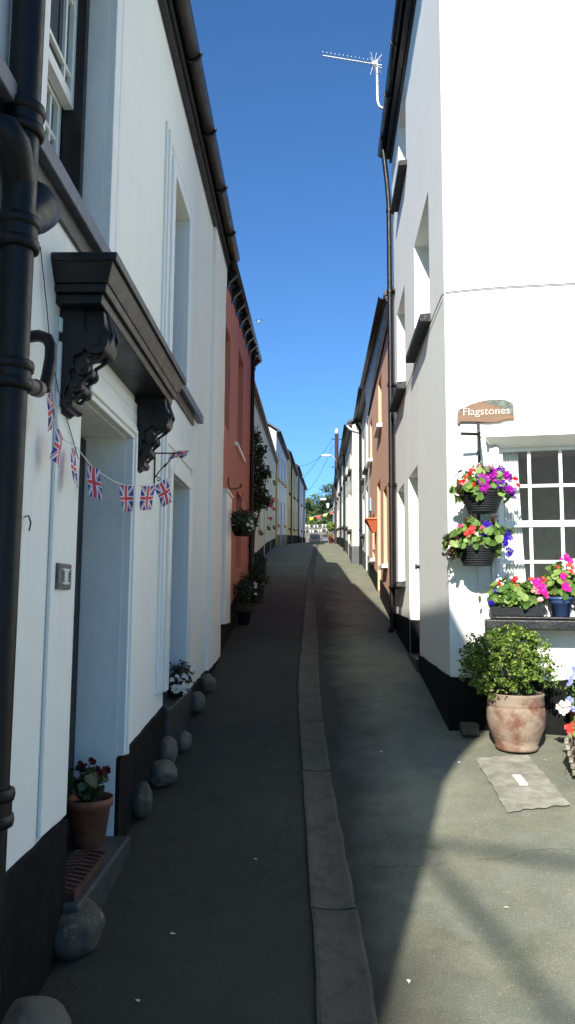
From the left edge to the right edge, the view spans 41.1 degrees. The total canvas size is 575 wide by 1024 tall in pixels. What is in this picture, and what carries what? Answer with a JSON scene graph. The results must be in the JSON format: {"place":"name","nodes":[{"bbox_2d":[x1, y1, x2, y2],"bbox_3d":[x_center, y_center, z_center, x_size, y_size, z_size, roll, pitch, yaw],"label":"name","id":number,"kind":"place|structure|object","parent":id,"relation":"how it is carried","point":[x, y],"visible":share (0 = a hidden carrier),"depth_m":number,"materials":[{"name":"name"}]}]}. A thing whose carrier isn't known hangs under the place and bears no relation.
{"place":"outdoors","nodes":[
{"label":"outdoors","id":0,"kind":"place"},
{"bbox_2d":[190,0,395,516],"label":"sky","id":1,"kind":"structure","parent":0,"point":[298,132],"materials":[{"name":"blue"}]},
{"bbox_2d":[38,542,574,1023],"bbox_3d":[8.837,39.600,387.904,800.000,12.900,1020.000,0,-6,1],"label":"ground","id":2,"kind":"structure","parent":0,"point":[448,858],"depth_m":3.93,"materials":[{"name":"grey asphalt"}]},
{"bbox_2d":[1,996,70,1023],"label":"beach stone","id":3,"kind":"object","parent":2,"relation":"on","point":[36,1010],"visible":0.91,"depth_m":2.55,"materials":[{"name":"grey stone"}]},
{"bbox_2d":[54,898,105,959],"bbox_3d":[-0.889,1.716,3.168,0.250,0.204,0.328,0,-6,1],"label":"beach stone","id":4,"kind":"object","parent":2,"relation":"on","point":[78,934],"visible":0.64,"depth_m":3.07,"materials":[{"name":"grey stone"}]},
{"bbox_2d":[0,0,239,1023],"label":"terraced house","id":5,"kind":"structure","parent":2,"relation":"on","point":[114,203],"depth_m":3.84,"materials":[{"name":"white paint"}]},
{"bbox_2d":[24,515,31,530],"bbox_3d":[-0.923,0.039,2.724,0.027,0.058,0.006,0,-6,1],"label":"wall hook","id":6,"kind":"object","parent":5,"relation":"attached to","point":[30,522],"depth_m":2.72,"materials":[{"name":"metal"}]},
{"bbox_2d":[45,79,61,156],"bbox_3d":[-1.140,-1.706,3.318,0.050,0.685,0.800,0,-6,1],"label":"window","id":7,"kind":"structure","parent":5,"relation":"in","point":[53,105],"depth_m":3.68,"materials":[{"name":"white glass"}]},
{"bbox_2d":[40,247,78,459],"bbox_3d":[-0.909,-0.609,3.098,0.018,0.712,0.543,0,-6,2],"label":"wall cable","id":8,"kind":"object","parent":5,"relation":"attached to","point":[48,332],"depth_m":2.93,"materials":[{"name":"plastic"}]},
{"bbox_2d":[48,0,77,109],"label":"window","id":9,"kind":"structure","parent":5,"relation":"in","point":[63,15],"depth_m":3.66,"materials":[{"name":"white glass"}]},
{"bbox_2d":[55,563,71,589],"bbox_3d":[-0.904,0.262,3.106,0.018,0.104,0.170,0,-6,1],"label":"number plaque","id":10,"kind":"object","parent":5,"relation":"attached to","point":[63,576],"visible":1,"depth_m":3.08,"materials":[{"name":"grey tile"}]},
{"bbox_2d":[63,437,85,840],"bbox_3d":[-1.151,0.606,3.707,0.062,2.115,0.850,0,-6,1],"label":"door","id":11,"kind":"structure","parent":5,"relation":"in","point":[82,441],"depth_m":4.07,"materials":[{"name":"black paint"}]},
{"bbox_2d":[65,849,107,900],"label":"terracotta block","id":12,"kind":"structure","parent":5,"relation":"on","point":[83,867],"depth_m":3.44,"materials":[{"name":"brown ceramic"}]},
{"bbox_2d":[67,757,113,849],"bbox_3d":[-1.011,1.457,3.879,0.247,0.452,0.290,0,-6,1],"label":"potted geranium","id":13,"kind":"object","parent":5,"relation":"on","point":[89,802],"visible":1,"depth_m":3.82,"materials":[{"name":"ceramic"}]},
{"bbox_2d":[154,452,183,485],"bbox_3d":[-0.783,-0.269,5.051,0.195,0.250,0.016,0,-6,1],"label":"plant bracket","id":14,"kind":"object","parent":5,"relation":"attached to","point":[165,464],"visible":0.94,"depth_m":5.06,"materials":[{"name":"black metal"}]},
{"bbox_2d":[47,387,189,511],"bbox_3d":[-0.814,-0.272,3.926,0.147,0.578,2.502,0,-6,4],"label":"flag bunting","id":15,"kind":"object","parent":14,"relation":"hanging from","point":[162,490],"visible":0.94,"depth_m":3.35,"materials":[{"name":"multicoloured fabric"}]},
{"bbox_2d":[167,660,194,696],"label":"potted daisies","id":16,"kind":"object","parent":5,"relation":"on","point":[180,674],"visible":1,"depth_m":5.90,"materials":[{"name":"white plant"}]},
{"bbox_2d":[133,781,152,818],"bbox_3d":[-0.852,1.679,4.458,0.136,0.218,0.161,0,-6,1],"label":"beach stone","id":17,"kind":"object","parent":2,"relation":"on","point":[142,800],"visible":0.91,"depth_m":4.41,"materials":[{"name":"grey stone"}]},
{"bbox_2d":[151,759,177,787],"bbox_3d":[-0.821,1.705,4.987,0.199,0.175,0.218,3,-7,-24],"label":"beach stone","id":18,"kind":"object","parent":2,"relation":"on","point":[164,773],"visible":0.82,"depth_m":4.91,"materials":[{"name":"grey stone"}]},
{"bbox_2d":[160,736,177,762],"bbox_3d":[-0.840,1.667,5.311,0.158,0.216,0.194,0,-6,1],"label":"beach stone","id":19,"kind":"object","parent":2,"relation":"on","point":[169,748],"visible":0.48,"depth_m":5.25,"materials":[{"name":"grey stone"}]},
{"bbox_2d":[175,730,191,752],"bbox_3d":[-0.776,1.699,5.665,0.150,0.160,0.164,-3,-7,26],"label":"beach stone","id":20,"kind":"object","parent":2,"relation":"on","point":[183,739],"visible":0.76,"depth_m":5.61,"materials":[{"name":"grey stone"}]},
{"bbox_2d":[191,691,204,714],"bbox_3d":[-0.782,1.637,6.579,0.159,0.193,0.182,0,-6,1],"label":"beach stone","id":21,"kind":"object","parent":2,"relation":"on","point":[198,702],"visible":0.86,"depth_m":6.51,"materials":[{"name":"grey stone"}]},
{"bbox_2d":[201,673,215,692],"bbox_3d":[-0.760,1.625,7.282,0.168,0.186,0.180,0,-6,1],"label":"beach stone","id":22,"kind":"object","parent":2,"relation":"on","point":[209,683],"visible":0.81,"depth_m":7.22,"materials":[{"name":"grey stone"}]},
{"bbox_2d":[220,261,261,652],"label":"terraced house","id":23,"kind":"structure","parent":2,"relation":"on","point":[243,359],"depth_m":11.28,"materials":[{"name":"paint"}]},
{"bbox_2d":[221,489,232,623],"bbox_3d":[-0.744,0.550,9.326,0.085,1.595,0.650,0,-6,1],"label":"door","id":24,"kind":"structure","parent":23,"relation":"attached to","point":[226,557],"depth_m":9.09,"materials":[{"name":"white wood"}]},
{"bbox_2d":[228,478,242,489],"bbox_3d":[-0.672,-0.361,9.839,0.193,0.159,0.018,0,-6,1],"label":"basket bracket","id":25,"kind":"object","parent":23,"relation":"attached to","point":[234,488],"visible":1,"depth_m":9.83,"materials":[{"name":"metal"}]},
{"bbox_2d":[231,494,258,535],"bbox_3d":[-0.597,0.025,9.994,0.466,0.571,1.346,0,-6,1],"label":"hanging basket","id":26,"kind":"object","parent":23,"relation":"hanging from","point":[243,523],"visible":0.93,"depth_m":9.76,"materials":[{"name":"black plastic"}]},
{"bbox_2d":[234,572,257,624],"bbox_3d":[-0.592,1.224,10.839,0.369,0.739,0.755,0,-6,1],"label":"potted shrub","id":27,"kind":"object","parent":2,"relation":"on","point":[243,588],"visible":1,"depth_m":10.73,"materials":[{"name":"green plant"}]},
{"bbox_2d":[246,563,270,602],"bbox_3d":[-0.496,1.184,12.878,0.445,0.670,0.973,0,-6,1],"label":"potted shrub","id":28,"kind":"object","parent":2,"relation":"on","point":[257,575],"visible":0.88,"depth_m":12.74,"materials":[{"name":"green plant"}]},
{"bbox_2d":[254,552,267,575],"bbox_3d":[-0.654,1.163,16.220,0.509,0.653,1.782,0,-6,1],"label":"wall shrub","id":29,"kind":"object","parent":2,"relation":"on","point":[261,561],"visible":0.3,"depth_m":16.02,"materials":[{"name":"green plant"}]},
{"bbox_2d":[255,551,267,566],"bbox_3d":[-0.651,1.173,18.604,0.379,0.427,1.390,0,-6,1],"label":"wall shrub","id":30,"kind":"object","parent":2,"relation":"on","point":[263,557],"visible":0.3,"depth_m":18.29,"materials":[{"name":"green plant"}]},
{"bbox_2d":[252,425,275,567],"bbox_3d":[-0.589,-0.161,15.341,0.710,3.211,0.838,-5,-8,41],"label":"climbing shrub","id":31,"kind":"object","parent":2,"relation":"on","point":[261,499],"visible":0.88,"depth_m":15.24,"materials":[{"name":"green plant"}]},
{"bbox_2d":[254,382,278,557],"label":"terraced house","id":32,"kind":"structure","parent":2,"relation":"on","point":[266,536],"depth_m":24.57,"materials":[{"name":"beige paint"}]},
{"bbox_2d":[267,422,290,545],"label":"terraced house","id":33,"kind":"structure","parent":2,"relation":"on","point":[283,455],"depth_m":37.39,"materials":[{"name":"white paint"}]},
{"bbox_2d":[287,448,298,543],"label":"terraced house","id":34,"kind":"structure","parent":2,"relation":"on","point":[292,473],"depth_m":44.57,"materials":[{"name":"paint"}]},
{"bbox_2d":[295,463,302,542],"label":"terraced house","id":35,"kind":"structure","parent":2,"relation":"on","point":[298,504],"depth_m":52.05,"materials":[{"name":"grey paint"}]},
{"bbox_2d":[300,476,307,542],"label":"terraced house","id":36,"kind":"structure","parent":2,"relation":"on","point":[303,487],"depth_m":58.56,"materials":[{"name":"white paint"}]},
{"bbox_2d":[309,534,319,541],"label":"parked car","id":37,"kind":"object","parent":2,"relation":"on","point":[314,538],"visible":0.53,"depth_m":104.75,"materials":[{"name":"black paint"}]},
{"bbox_2d":[305,515,326,525],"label":"broadleaf tree","id":38,"kind":"object","parent":2,"relation":"on","point":[316,520],"visible":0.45,"depth_m":116.38,"materials":[{"name":"green plant"}]},
{"bbox_2d":[305,526,332,541],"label":"stone wall","id":39,"kind":"structure","parent":2,"relation":"on","point":[307,534],"depth_m":113.31,"materials":[{"name":"white stone"}]},
{"bbox_2d":[306,502,332,522],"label":"broadleaf tree","id":40,"kind":"object","parent":2,"relation":"on","point":[316,507],"visible":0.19,"depth_m":118.66,"materials":[{"name":"green plant"}]},
{"bbox_2d":[309,511,332,519],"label":"pennant bunting","id":41,"kind":"object","parent":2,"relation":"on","point":[331,512],"visible":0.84,"depth_m":86.43,"materials":[{"name":"multicoloured fabric"}]},
{"bbox_2d":[314,483,332,522],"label":"broadleaf tree","id":42,"kind":"object","parent":2,"relation":"on","point":[327,517],"visible":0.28,"depth_m":116.53,"materials":[{"name":"green plant"}]},
{"bbox_2d":[321,534,327,541],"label":"parked car","id":43,"kind":"object","parent":2,"relation":"on","point":[324,537],"visible":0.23,"depth_m":105.42,"materials":[{"name":"silver metal"}]},
{"bbox_2d":[328,533,333,542],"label":"flower pot","id":44,"kind":"object","parent":2,"relation":"on","point":[330,537],"visible":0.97,"depth_m":49.95,"materials":[{"name":"red plant"}]},
{"bbox_2d":[331,486,333,541],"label":"terraced house","id":45,"kind":"structure","parent":2,"relation":"on","point":[332,497],"depth_m":66.68,"materials":[{"name":"white paint"}]},
{"bbox_2d":[326,521,333,532],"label":"hanging basket","id":46,"kind":"object","parent":45,"relation":"hanging from","point":[330,526],"visible":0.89,"depth_m":55.97,"materials":[{"name":"green plastic"}]},
{"bbox_2d":[326,500,333,507],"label":"wall lantern","id":47,"kind":"object","parent":45,"relation":"attached to","point":[327,504],"depth_m":66.34,"materials":[{"name":"white glass"}]},
{"bbox_2d":[333,468,338,544],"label":"terraced house","id":48,"kind":"structure","parent":2,"relation":"on","point":[336,481],"depth_m":44.94,"materials":[{"name":"white paint"}]},
{"bbox_2d":[332,428,341,543],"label":"telephone pole","id":49,"kind":"object","parent":2,"relation":"on","point":[336,439],"visible":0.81,"depth_m":48.34,"materials":[{"name":"black paint"}]},
{"bbox_2d":[321,454,335,459],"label":"street lamp","id":50,"kind":"object","parent":49,"relation":"attached to","point":[325,455],"visible":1,"depth_m":48.48,"materials":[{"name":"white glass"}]},
{"bbox_2d":[298,544,377,1023],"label":"drainage channel","id":51,"kind":"object","parent":2,"relation":"on","point":[344,990],"visible":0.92,"depth_m":3.73,"materials":[{"name":"concrete"}]},
{"bbox_2d":[335,458,342,547],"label":"terraced house","id":52,"kind":"structure","parent":2,"relation":"on","point":[339,471],"depth_m":34.16,"materials":[{"name":"white paint"}]},
{"bbox_2d":[338,451,345,550],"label":"terraced house","id":53,"kind":"structure","parent":2,"relation":"on","point":[342,459],"depth_m":27.59,"materials":[{"name":"white paint"}]},
{"bbox_2d":[339,419,361,563],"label":"terraced house","id":54,"kind":"structure","parent":2,"relation":"on","point":[349,447],"depth_m":20.67,"materials":[{"name":"beige paint"}]},
{"bbox_2d":[353,387,369,574],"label":"terraced house","id":55,"kind":"structure","parent":2,"relation":"on","point":[360,413],"depth_m":19.07,"materials":[{"name":"grey paint"}]},
{"bbox_2d":[360,286,394,617],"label":"terraced house","id":56,"kind":"structure","parent":2,"relation":"on","point":[374,381],"depth_m":13.54,"materials":[{"name":"paint"}]},
{"bbox_2d":[364,514,376,532],"bbox_3d":[1.589,0.201,14.674,0.229,0.395,0.595,0,-6,1],"label":"wall planter","id":57,"kind":"object","parent":56,"relation":"attached to","point":[371,523],"visible":1,"depth_m":14.48,"materials":[{"name":"orange plastic"}]},
{"bbox_2d":[460,722,478,735],"bbox_3d":[1.361,1.622,5.740,0.130,0.090,0.110,0,-6,1],"label":"stone block","id":58,"kind":"object","parent":2,"relation":"on","point":[469,728],"depth_m":5.69,"materials":[{"name":"grey stone"}]},
{"bbox_2d":[377,0,574,735],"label":"corner house","id":59,"kind":"structure","parent":2,"relation":"on","point":[476,145],"depth_m":6.36,"materials":[{"name":"white paint"}]},
{"bbox_2d":[322,52,382,109],"bbox_3d":[0.968,-5.882,10.471,0.989,0.800,0.150,0,-6,-1],"label":"television aerial","id":60,"kind":"object","parent":59,"relation":"attached to","point":[375,65],"visible":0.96,"depth_m":10.49,"materials":[{"name":"metal"}]},
{"bbox_2d":[461,423,480,521],"bbox_3d":[1.427,-0.203,5.944,0.152,1.050,0.304,-1,-7,13],"label":"basket bracket","id":61,"kind":"object","parent":59,"relation":"attached to","point":[477,433],"visible":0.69,"depth_m":6.00,"materials":[{"name":"black metal"}]},
{"bbox_2d":[441,512,513,565],"bbox_3d":[1.436,0.155,5.783,0.547,0.501,0.424,0,-6,1],"label":"hanging basket","id":62,"kind":"object","parent":61,"relation":"hanging from","point":[475,542],"visible":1,"depth_m":5.68,"materials":[{"name":"black plastic"}]},
{"bbox_2d":[448,436,520,513],"bbox_3d":[1.479,-0.288,5.821,0.486,0.591,0.425,4,-7,-28],"label":"hanging basket","id":63,"kind":"object","parent":61,"relation":"hanging from","point":[485,489],"visible":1,"depth_m":5.71,"materials":[{"name":"black plastic"}]},
{"bbox_2d":[394,283,574,418],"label":"wall cable","id":64,"kind":"object","parent":59,"relation":"attached to","point":[467,290],"depth_m":6.28,"materials":[{"name":"plastic"}]},
{"bbox_2d":[457,399,513,424],"bbox_3d":[1.577,-0.801,6.116,0.440,0.192,0.032,-1,-7,12],"label":"house sign","id":65,"kind":"object","parent":59,"relation":"attached to","point":[492,410],"visible":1,"depth_m":6.10,"materials":[{"name":"brown wood"}]},
{"bbox_2d":[478,576,549,616],"bbox_3d":[1.724,0.635,5.795,0.560,0.303,0.322,0,-6,1],"label":"flower pot","id":66,"kind":"object","parent":59,"relation":"on","point":[513,597],"visible":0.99,"depth_m":5.72,"materials":[{"name":"black plastic"}]},
{"bbox_2d":[485,434,574,599],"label":"window","id":67,"kind":"structure","parent":59,"relation":"in","point":[495,453],"depth_m":5.99,"materials":[{"name":"white wood"}]},
{"bbox_2d":[543,553,574,616],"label":"flower pot","id":68,"kind":"object","parent":59,"relation":"on","point":[562,593],"visible":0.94,"depth_m":5.68,"materials":[{"name":"blue plant"}]},
{"bbox_2d":[456,622,562,752],"bbox_3d":[1.575,1.231,5.467,0.728,0.892,0.588,0,-6,1],"label":"potted shrub","id":69,"kind":"object","parent":2,"relation":"on","point":[516,715],"visible":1,"depth_m":5.33,"materials":[{"name":"green plant"}]},
{"bbox_2d":[476,755,569,812],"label":"paving slab","id":70,"kind":"structure","parent":2,"relation":"on","point":[519,782],"depth_m":4.75,"materials":[{"name":"concrete"}]},
{"bbox_2d":[562,664,574,722],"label":"flowers","id":71,"kind":"object","parent":2,"relation":"on","point":[571,700],"visible":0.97,"depth_m":5.48,"materials":[{"name":"plant"}]},
{"bbox_2d":[305,491,322,520],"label":"broadleaf tree","id":72,"kind":"object","parent":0,"point":[308,502],"visible":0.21,"depth_m":121.51,"materials":[{"name":"green plant"}]},
{"bbox_2d":[556,700,574,775],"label":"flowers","id":73,"kind":"object","parent":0,"point":[569,740],"visible":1,"depth_m":4.96,"materials":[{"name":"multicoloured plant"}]}
]}

